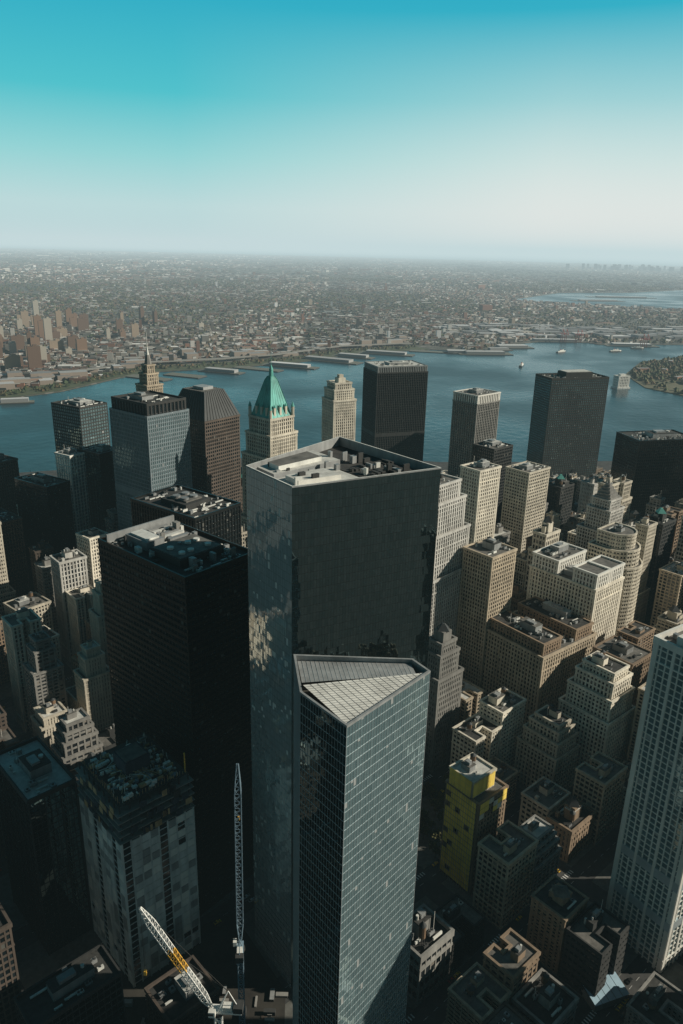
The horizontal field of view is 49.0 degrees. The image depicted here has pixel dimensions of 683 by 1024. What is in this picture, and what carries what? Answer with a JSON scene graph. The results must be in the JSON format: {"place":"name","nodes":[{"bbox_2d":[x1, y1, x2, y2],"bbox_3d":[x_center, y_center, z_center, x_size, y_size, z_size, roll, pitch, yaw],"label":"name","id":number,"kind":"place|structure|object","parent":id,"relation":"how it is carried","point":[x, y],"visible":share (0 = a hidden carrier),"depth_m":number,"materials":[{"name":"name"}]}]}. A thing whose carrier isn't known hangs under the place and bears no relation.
{"place":"outdoors","nodes":[
{"label":"outdoors","id":0,"kind":"place"},
{"bbox_2d":[0,521,15,611],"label":"building","id":1,"kind":"structure","parent":0,"point":[7,591],"depth_m":726.26,"materials":[{"name":"beige concrete"}]},
{"bbox_2d":[0,727,19,750],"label":"building","id":2,"kind":"structure","parent":0,"point":[8,738],"depth_m":550.76,"materials":[{"name":"grey concrete"}]},
{"bbox_2d":[1,607,41,732],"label":"building","id":3,"kind":"structure","parent":0,"point":[21,625],"depth_m":603.00,"materials":[{"name":"grey glass"}]},
{"bbox_2d":[28,539,53,592],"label":"building","id":4,"kind":"structure","parent":0,"point":[40,550],"depth_m":749.47,"materials":[{"name":"grey glass"}]},
{"bbox_2d":[22,627,67,736],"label":"building","id":5,"kind":"structure","parent":0,"point":[43,665],"depth_m":576.27,"materials":[{"name":"stone"}]},
{"bbox_2d":[34,554,59,640],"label":"building","id":6,"kind":"structure","parent":0,"point":[44,579],"depth_m":732.12,"materials":[{"name":"stone"}]},
{"bbox_2d":[30,698,66,750],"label":"building","id":7,"kind":"structure","parent":0,"point":[44,718],"depth_m":565.79,"materials":[{"name":"beige stone"}]},
{"bbox_2d":[49,547,88,662],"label":"building","id":8,"kind":"structure","parent":0,"point":[69,569],"depth_m":706.63,"materials":[{"name":"stone"}]},
{"bbox_2d":[51,707,102,770],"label":"building","id":9,"kind":"structure","parent":0,"point":[75,735],"depth_m":539.30,"materials":[{"name":"beige stone"}]},
{"bbox_2d":[65,584,93,654],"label":"building","id":10,"kind":"structure","parent":0,"point":[79,601],"depth_m":699.76,"materials":[{"name":"grey glass"}]},
{"bbox_2d":[73,639,113,730],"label":"building","id":11,"kind":"structure","parent":0,"point":[93,686],"depth_m":584.43,"materials":[{"name":"grey concrete"}]},
{"bbox_2d":[88,578,108,665],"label":"building","id":12,"kind":"structure","parent":0,"point":[97,624],"depth_m":642.20,"materials":[{"name":"grey glass"}]},
{"bbox_2d":[98,724,115,750],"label":"building","id":13,"kind":"structure","parent":0,"point":[106,736],"depth_m":566.50,"materials":[{"name":"grey concrete"}]},
{"bbox_2d":[104,502,118,532],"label":"building","id":14,"kind":"structure","parent":0,"point":[111,521],"depth_m":791.62,"materials":[{"name":"grey glass"}]},
{"bbox_2d":[115,913,285,1023],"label":"construction site ground","id":15,"kind":"structure","parent":0,"point":[213,952],"depth_m":417.25,"materials":[{"name":"grey concrete"}]},
{"bbox_2d":[13,943,125,1023],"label":"dark office building","id":16,"kind":"structure","parent":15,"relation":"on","point":[86,988],"depth_m":348.21,"materials":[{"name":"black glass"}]},
{"bbox_2d":[144,955,220,1023],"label":"dark office building","id":17,"kind":"structure","parent":15,"relation":"on","point":[171,997],"depth_m":375.98,"materials":[{"name":"grey glass"}]},
{"bbox_2d":[138,907,243,1023],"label":"yellow lattice crane","id":18,"kind":"object","parent":15,"relation":"on","point":[218,1011],"visible":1,"depth_m":276.37,"materials":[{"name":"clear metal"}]},
{"bbox_2d":[124,985,287,1023],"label":"construction materials","id":19,"kind":"object","parent":15,"relation":"on","point":[269,1012],"visible":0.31,"depth_m":398.63,"materials":[{"name":"metal"}]},
{"bbox_2d":[233,763,245,1023],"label":"blue lattice crane","id":20,"kind":"object","parent":15,"relation":"on","point":[239,945],"visible":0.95,"depth_m":359.37,"materials":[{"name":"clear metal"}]},
{"bbox_2d":[0,243,682,472],"bbox_3d":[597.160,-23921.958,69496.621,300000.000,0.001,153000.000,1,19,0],"label":"river water","id":21,"kind":"structure","parent":0,"point":[27,438],"depth_m":2247.86,"materials":[{"name":"blue liquid"}]},
{"bbox_2d":[0,296,658,404],"bbox_3d":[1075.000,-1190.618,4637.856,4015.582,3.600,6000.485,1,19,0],"label":"harbour piers","id":22,"kind":"structure","parent":21,"relation":"on","point":[239,373],"depth_m":2684.79,"materials":[{"name":"concrete"}]},
{"bbox_2d":[610,374,629,388],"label":"harbour ventilation building","id":23,"kind":"structure","parent":21,"relation":"in","point":[621,381],"depth_m":2301.86,"materials":[{"name":"concrete"}]},
{"bbox_2d":[0,248,682,397],"bbox_3d":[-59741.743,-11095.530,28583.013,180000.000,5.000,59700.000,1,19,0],"label":"shore ground","id":24,"kind":"structure","parent":0,"point":[427,347],"depth_m":9608.00,"materials":[{"name":"soil"}]},
{"bbox_2d":[0,300,203,369],"bbox_3d":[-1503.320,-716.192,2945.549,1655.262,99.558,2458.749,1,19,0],"label":"distant apartment towers","id":25,"kind":"structure","parent":24,"relation":"on","point":[36,354],"depth_m":3047.02,"materials":[{"name":"beige concrete"}]},
{"bbox_2d":[0,335,407,389],"bbox_3d":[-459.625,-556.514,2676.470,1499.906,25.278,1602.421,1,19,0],"label":"waterfront warehouses","id":26,"kind":"structure","parent":24,"relation":"on","point":[10,380],"depth_m":2442.48,"materials":[{"name":"concrete"}]},
{"bbox_2d":[0,346,425,398],"bbox_3d":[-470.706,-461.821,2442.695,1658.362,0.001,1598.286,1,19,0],"label":"waterfront park","id":27,"kind":"structure","parent":24,"relation":"on","point":[29,391],"depth_m":2468.56,"materials":[{"name":"green plant"}]},
{"bbox_2d":[15,342,412,383],"bbox_3d":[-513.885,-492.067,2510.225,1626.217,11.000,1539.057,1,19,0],"label":"elevated highway","id":28,"kind":"structure","parent":24,"relation":"on","point":[192,360],"depth_m":2676.45,"materials":[{"name":"concrete"}]},
{"bbox_2d":[0,296,651,402],"bbox_3d":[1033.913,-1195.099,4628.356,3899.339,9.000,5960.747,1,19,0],"label":"pier warehouses","id":29,"kind":"structure","parent":24,"relation":"on","point":[290,364],"depth_m":2934.37,"materials":[{"name":"concrete"}]},
{"bbox_2d":[0,249,682,389],"bbox_3d":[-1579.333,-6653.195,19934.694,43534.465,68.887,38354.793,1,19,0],"label":"distant city buildings","id":30,"kind":"structure","parent":24,"relation":"on","point":[104,358],"depth_m":4997.79,"materials":[{"name":"grey concrete"}]},
{"bbox_2d":[0,251,682,395],"bbox_3d":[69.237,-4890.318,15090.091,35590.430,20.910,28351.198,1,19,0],"label":"distant trees","id":31,"kind":"object","parent":24,"relation":"on","point":[294,306],"visible":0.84,"depth_m":5485.01,"materials":[{"name":"green plant"}]},
{"bbox_2d":[432,323,682,338],"bbox_3d":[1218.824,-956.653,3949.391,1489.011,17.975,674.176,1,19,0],"label":"waterfront warehouses","id":32,"kind":"structure","parent":24,"relation":"on","point":[572,331],"depth_m":3882.70,"materials":[{"name":"concrete"}]},
{"bbox_2d":[566,263,682,271],"bbox_3d":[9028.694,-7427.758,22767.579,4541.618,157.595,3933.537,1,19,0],"label":"skyline towers","id":33,"kind":"structure","parent":24,"relation":"on","point":[650,268],"depth_m":22189.22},
{"bbox_2d":[0,458,682,1023],"bbox_3d":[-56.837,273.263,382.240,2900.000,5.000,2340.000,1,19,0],"label":"ground","id":34,"kind":"structure","parent":0,"point":[590,866],"depth_m":463.68,"materials":[{"name":"grey asphalt"}]},
{"bbox_2d":[51,397,110,451],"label":"twin slab tower","id":35,"kind":"structure","parent":34,"relation":"on","point":[78,422],"depth_m":890.00,"materials":[{"name":"grey glass"}]},
{"bbox_2d":[75,733,200,986],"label":"tower under construction","id":36,"kind":"structure","parent":34,"relation":"on","point":[136,799],"depth_m":399.94,"materials":[{"name":"grey glass"}]},
{"bbox_2d":[130,484,241,545],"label":"black office tower","id":37,"kind":"structure","parent":34,"relation":"on","point":[216,515],"depth_m":565.40,"materials":[{"name":"clear glass"}]},
{"bbox_2d":[178,384,241,512],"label":"mansard roof skyscraper","id":38,"kind":"structure","parent":34,"relation":"on","point":[214,416],"depth_m":800.23,"materials":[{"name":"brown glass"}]},
{"bbox_2d":[246,436,440,987],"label":"glass skyscraper","id":39,"kind":"structure","parent":34,"relation":"on","point":[341,538],"depth_m":352.44,"materials":[{"name":"black glass"}]},
{"bbox_2d":[429,473,470,635],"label":"stepped limestone skyscraper","id":40,"kind":"structure","parent":34,"relation":"on","point":[452,534],"depth_m":630.06,"materials":[{"name":"grey stone"}]},
{"bbox_2d":[439,752,508,894],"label":"yellow scaffolded building","id":41,"kind":"structure","parent":34,"relation":"on","point":[475,800],"depth_m":464.92,"materials":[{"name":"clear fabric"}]},
{"bbox_2d":[526,369,608,477],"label":"broad slab office tower","id":42,"kind":"structure","parent":34,"relation":"on","point":[567,417],"depth_m":1241.67,"materials":[{"name":"grey glass"}]},
{"bbox_2d":[0,473,682,1023],"bbox_3d":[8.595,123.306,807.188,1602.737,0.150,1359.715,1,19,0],"label":"pavement","id":43,"kind":"structure","parent":0,"point":[36,963],"depth_m":448.42,"materials":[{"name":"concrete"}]},
{"bbox_2d":[0,615,10,685],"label":"limestone office building","id":44,"kind":"structure","parent":43,"relation":"on","point":[4,673],"depth_m":680.65,"materials":[{"name":"beige stone"}]},
{"bbox_2d":[0,453,19,514],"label":"brown office building","id":45,"kind":"structure","parent":43,"relation":"on","point":[9,470],"depth_m":854.29,"materials":[{"name":"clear glass"}]},
{"bbox_2d":[0,903,21,1023],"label":"dark office building","id":46,"kind":"structure","parent":43,"relation":"on","point":[10,987],"depth_m":367.89,"materials":[{"name":"brown brick"}]},
{"bbox_2d":[0,508,30,597],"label":"brown office building","id":47,"kind":"structure","parent":43,"relation":"on","point":[15,551],"depth_m":770.50,"materials":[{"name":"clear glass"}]},
{"bbox_2d":[3,591,53,630],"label":"limestone office building","id":48,"kind":"structure","parent":43,"relation":"on","point":[38,604],"depth_m":687.71,"materials":[{"name":"beige stone"}]},
{"bbox_2d":[14,470,75,591],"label":"dark glass tower","id":49,"kind":"structure","parent":43,"relation":"on","point":[44,504],"depth_m":782.22,"materials":[{"name":"black glass"}]},
{"bbox_2d":[0,736,92,955],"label":"dark glass office building","id":50,"kind":"structure","parent":43,"relation":"on","point":[40,819],"depth_m":417.60,"materials":[{"name":"glass"}]},
{"bbox_2d":[41,625,61,661],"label":"limestone office building","id":51,"kind":"structure","parent":43,"relation":"on","point":[53,635],"depth_m":658.17,"materials":[{"name":"grey stone"}]},
{"bbox_2d":[54,447,90,548],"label":"blue striped tower","id":52,"kind":"structure","parent":43,"relation":"on","point":[70,464],"depth_m":821.73,"materials":[{"name":"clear glass"}]},
{"bbox_2d":[75,527,108,586],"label":"white office building","id":53,"kind":"structure","parent":43,"relation":"on","point":[87,543],"depth_m":742.68,"materials":[{"name":"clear glass"}]},
{"bbox_2d":[77,443,116,531],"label":"dark glass tower","id":54,"kind":"structure","parent":43,"relation":"on","point":[99,464],"depth_m":825.73,"materials":[{"name":"black glass"}]},
{"bbox_2d":[135,336,163,392],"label":"art deco spire skyscraper","id":55,"kind":"structure","parent":43,"relation":"on","point":[148,378],"depth_m":817.75,"materials":[{"name":"beige stone"}]},
{"bbox_2d":[109,390,192,529],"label":"colonnaded office tower","id":56,"kind":"structure","parent":43,"relation":"on","point":[150,437],"depth_m":730.87,"materials":[{"name":"grey glass"}]},
{"bbox_2d":[97,515,253,914],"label":"black steel skyscraper","id":57,"kind":"structure","parent":43,"relation":"on","point":[175,604],"depth_m":423.65,"materials":[{"name":"black steel"},{"name":"dark glass"},{"name":"metal"}]},
{"bbox_2d":[241,365,297,526],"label":"green pyramid roof skyscraper","id":58,"kind":"structure","parent":43,"relation":"on","point":[271,432],"depth_m":743.11,"materials":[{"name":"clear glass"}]},
{"bbox_2d":[321,374,356,441],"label":"slender white skyscraper","id":59,"kind":"structure","parent":43,"relation":"on","point":[339,400],"depth_m":950.42,"materials":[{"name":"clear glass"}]},
{"bbox_2d":[293,654,430,1023],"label":"triangular roof glass skyscraper","id":60,"kind":"structure","parent":43,"relation":"on","point":[359,729],"depth_m":294.79,"materials":[{"name":"glass"}]},
{"bbox_2d":[361,360,427,461],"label":"dark riverside skyscraper","id":61,"kind":"structure","parent":43,"relation":"on","point":[394,397],"depth_m":1254.04,"materials":[{"name":"black glass"}]},
{"bbox_2d":[447,387,500,477],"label":"striped office tower","id":62,"kind":"structure","parent":43,"relation":"on","point":[475,414],"depth_m":1161.66,"materials":[{"name":"grey glass"}]},
{"bbox_2d":[459,459,501,543],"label":"limestone skyscraper","id":63,"kind":"structure","parent":43,"relation":"on","point":[480,481],"depth_m":732.12,"materials":[{"name":"beige stone"}]},
{"bbox_2d":[456,536,517,687],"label":"limestone skyscraper","id":64,"kind":"structure","parent":43,"relation":"on","point":[487,576],"depth_m":639.80,"materials":[{"name":"beige stone"}]},
{"bbox_2d":[471,439,512,524],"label":"dark glass tower","id":65,"kind":"structure","parent":43,"relation":"on","point":[497,452],"depth_m":862.61,"materials":[{"name":"glass"}]},
{"bbox_2d":[487,756,518,807],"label":"building","id":66,"kind":"structure","parent":43,"relation":"on","point":[506,773],"depth_m":547.50,"materials":[{"name":"grey concrete"}]},
{"bbox_2d":[500,461,550,554],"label":"limestone skyscraper","id":67,"kind":"structure","parent":43,"relation":"on","point":[524,499],"depth_m":825.97,"materials":[{"name":"beige stone"}]},
{"bbox_2d":[481,596,597,732],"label":"massive stone office block","id":68,"kind":"structure","parent":43,"relation":"on","point":[537,649],"depth_m":624.01,"materials":[{"name":"beige stone"}]},
{"bbox_2d":[513,703,579,789],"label":"stepped cream building","id":69,"kind":"structure","parent":43,"relation":"on","point":[547,746],"depth_m":555.93,"materials":[{"name":"beige stone"}]},
{"bbox_2d":[526,541,625,644],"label":"cream stone office block","id":70,"kind":"structure","parent":43,"relation":"on","point":[565,575],"depth_m":658.64,"materials":[{"name":"beige stone"}]},
{"bbox_2d":[558,899,629,996],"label":"building","id":71,"kind":"structure","parent":43,"relation":"on","point":[595,941],"depth_m":410.42,"materials":[{"name":"brown brick"},{"name":"glass"},{"name":"gravel"}]},
{"bbox_2d":[558,650,635,773],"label":"stepped cream building","id":72,"kind":"structure","parent":43,"relation":"on","point":[595,703],"depth_m":563.62,"materials":[{"name":"beige stone"}]},
{"bbox_2d":[575,479,624,554],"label":"stepped pyramid roof building","id":73,"kind":"structure","parent":43,"relation":"on","point":[604,507],"depth_m":771.85,"materials":[{"name":"beige stone"}]},
{"bbox_2d":[581,972,629,1011],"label":"blue roof shed","id":74,"kind":"structure","parent":43,"relation":"on","point":[613,991],"depth_m":406.78,"materials":[{"name":"grey metal"}]},
{"bbox_2d":[585,522,642,635],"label":"curved front stepped building","id":75,"kind":"structure","parent":43,"relation":"on","point":[616,541],"depth_m":700.72,"materials":[{"name":"beige stone"}]},
{"bbox_2d":[592,635,651,705],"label":"brick office building","id":76,"kind":"structure","parent":43,"relation":"on","point":[636,657],"depth_m":602.50,"materials":[{"name":"brown brick"}]},
{"bbox_2d":[605,624,682,972],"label":"white grid residential tower","id":77,"kind":"structure","parent":43,"relation":"on","point":[644,901],"depth_m":411.10,"materials":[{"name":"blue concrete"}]},
{"bbox_2d":[610,429,682,516],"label":"dark glass tower","id":78,"kind":"structure","parent":43,"relation":"on","point":[649,463],"depth_m":956.87,"materials":[{"name":"black glass"}]},
{"bbox_2d":[0,0,682,259],"label":"sky","id":79,"kind":"structure","parent":0,"point":[547,128],"materials":[{"name":"blue"}]},
{"bbox_2d":[407,903,454,1004],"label":"building","id":80,"kind":"structure","parent":0,"point":[432,934],"depth_m":404.57,"materials":[{"name":"beige concrete"}]},
{"bbox_2d":[424,623,463,771],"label":"building","id":81,"kind":"structure","parent":0,"point":[446,676],"depth_m":571.34,"materials":[{"name":"grey stone"}]},
{"bbox_2d":[434,893,485,974],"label":"building","id":82,"kind":"structure","parent":0,"point":[462,917],"depth_m":431.02,"materials":[{"name":"grey glass"}]},
{"bbox_2d":[458,679,484,723],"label":"building","id":83,"kind":"structure","parent":0,"point":[472,694],"depth_m":602.95,"materials":[{"name":"beige stone"}]},
{"bbox_2d":[449,713,501,772],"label":"building","id":84,"kind":"structure","parent":0,"point":[478,734],"depth_m":557.21,"materials":[{"name":"beige stone"}]},
{"bbox_2d":[445,962,511,1023],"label":"building","id":85,"kind":"structure","parent":0,"point":[478,993],"depth_m":384.29,"materials":[{"name":"grey concrete"}]},
{"bbox_2d":[478,687,526,766],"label":"building","id":86,"kind":"structure","parent":0,"point":[504,707],"depth_m":570.65,"materials":[{"name":"beige stone"}]},
{"bbox_2d":[472,820,538,929],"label":"building","id":87,"kind":"structure","parent":0,"point":[505,859],"depth_m":449.90,"materials":[{"name":"grey concrete"}]},
{"bbox_2d":[482,1001,530,1023],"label":"building","id":88,"kind":"structure","parent":0,"point":[504,1012],"depth_m":372.93,"materials":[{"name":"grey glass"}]},
{"bbox_2d":[482,928,540,1005],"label":"building","id":89,"kind":"structure","parent":0,"point":[510,963],"depth_m":393.05,"materials":[{"name":"brown brick"}]},
{"bbox_2d":[510,581,526,611],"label":"building","id":90,"kind":"structure","parent":0,"point":[518,594],"depth_m":735.37,"materials":[{"name":"grey glass"}]},
{"bbox_2d":[513,550,527,589],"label":"building","id":91,"kind":"structure","parent":0,"point":[520,566],"depth_m":770.07,"materials":[{"name":"grey concrete"}]},
{"bbox_2d":[519,814,561,902],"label":"building","id":92,"kind":"structure","parent":0,"point":[549,848],"depth_m":470.30,"materials":[{"name":"grey concrete"}]},
{"bbox_2d":[524,516,560,594],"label":"building","id":93,"kind":"structure","parent":0,"point":[546,533],"depth_m":747.03,"materials":[{"name":"beige stone"}]},
{"bbox_2d":[518,776,570,826],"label":"building","id":94,"kind":"structure","parent":0,"point":[542,797],"depth_m":520.53,"materials":[{"name":"grey concrete"}]},
{"bbox_2d":[511,968,579,1023],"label":"building","id":95,"kind":"structure","parent":0,"point":[541,996],"depth_m":384.12,"materials":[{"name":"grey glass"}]},
{"bbox_2d":[525,874,588,974],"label":"building","id":96,"kind":"structure","parent":0,"point":[558,906],"depth_m":422.02,"materials":[{"name":"brown brick"}]},
{"bbox_2d":[546,474,574,527],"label":"building","id":97,"kind":"structure","parent":0,"point":[560,490],"depth_m":901.01,"materials":[{"name":"grey concrete"}]},
{"bbox_2d":[546,796,595,862],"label":"building","id":98,"kind":"structure","parent":0,"point":[570,819],"depth_m":502.16,"materials":[{"name":"stone"}]},
{"bbox_2d":[577,473,603,513],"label":"building","id":99,"kind":"structure","parent":0,"point":[588,489],"depth_m":950.93,"materials":[{"name":"stone"}]},
{"bbox_2d":[572,751,627,843],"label":"building","id":100,"kind":"structure","parent":0,"point":[599,781],"depth_m":515.20,"materials":[{"name":"grey concrete"}]},
{"bbox_2d":[613,474,632,522],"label":"building","id":101,"kind":"structure","parent":0,"point":[624,488],"depth_m":878.02,"materials":[{"name":"beige stone"}]},
{"bbox_2d":[626,682,645,762],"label":"building","id":102,"kind":"structure","parent":0,"point":[637,713],"depth_m":560.61,"materials":[{"name":"grey glass"}]},
{"bbox_2d":[617,620,655,649],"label":"building","id":103,"kind":"structure","parent":0,"point":[638,633],"depth_m":642.88,"materials":[{"name":"beige stone"}]},
{"bbox_2d":[633,514,657,623],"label":"building","id":104,"kind":"structure","parent":0,"point":[645,526],"depth_m":754.84,"materials":[{"name":"beige stone"}]},
{"bbox_2d":[623,971,682,1023],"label":"building","id":105,"kind":"structure","parent":0,"point":[656,998],"depth_m":390.53,"materials":[{"name":"grey concrete"}]},
{"bbox_2d":[640,494,665,519],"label":"building","id":106,"kind":"structure","parent":0,"point":[657,501],"depth_m":897.58,"materials":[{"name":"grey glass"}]},
{"bbox_2d":[626,358,682,395],"bbox_3d":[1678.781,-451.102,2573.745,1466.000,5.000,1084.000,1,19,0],"label":"island","id":107,"kind":"structure","parent":0,"point":[673,385],"depth_m":2401.71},
{"bbox_2d":[630,355,682,392],"bbox_3d":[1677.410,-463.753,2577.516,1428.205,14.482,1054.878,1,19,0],"label":"island trees","id":108,"kind":"object","parent":107,"relation":"on","point":[659,374],"visible":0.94,"depth_m":2610.57,"materials":[{"name":"plant"}]},
{"bbox_2d":[644,508,676,625],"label":"building","id":109,"kind":"structure","parent":0,"point":[663,542],"depth_m":770.30,"materials":[{"name":"grey concrete"}]},
{"bbox_2d":[650,561,682,626],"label":"building","id":110,"kind":"structure","parent":0,"point":[669,591],"depth_m":733.49,"materials":[{"name":"beige stone"}]},
{"bbox_2d":[652,606,682,642],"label":"building","id":111,"kind":"structure","parent":0,"point":[671,617],"depth_m":694.90,"materials":[{"name":"stone"}]},
{"bbox_2d":[654,505,682,558],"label":"building","id":112,"kind":"structure","parent":0,"point":[675,513],"depth_m":843.48,"materials":[{"name":"beige concrete"}]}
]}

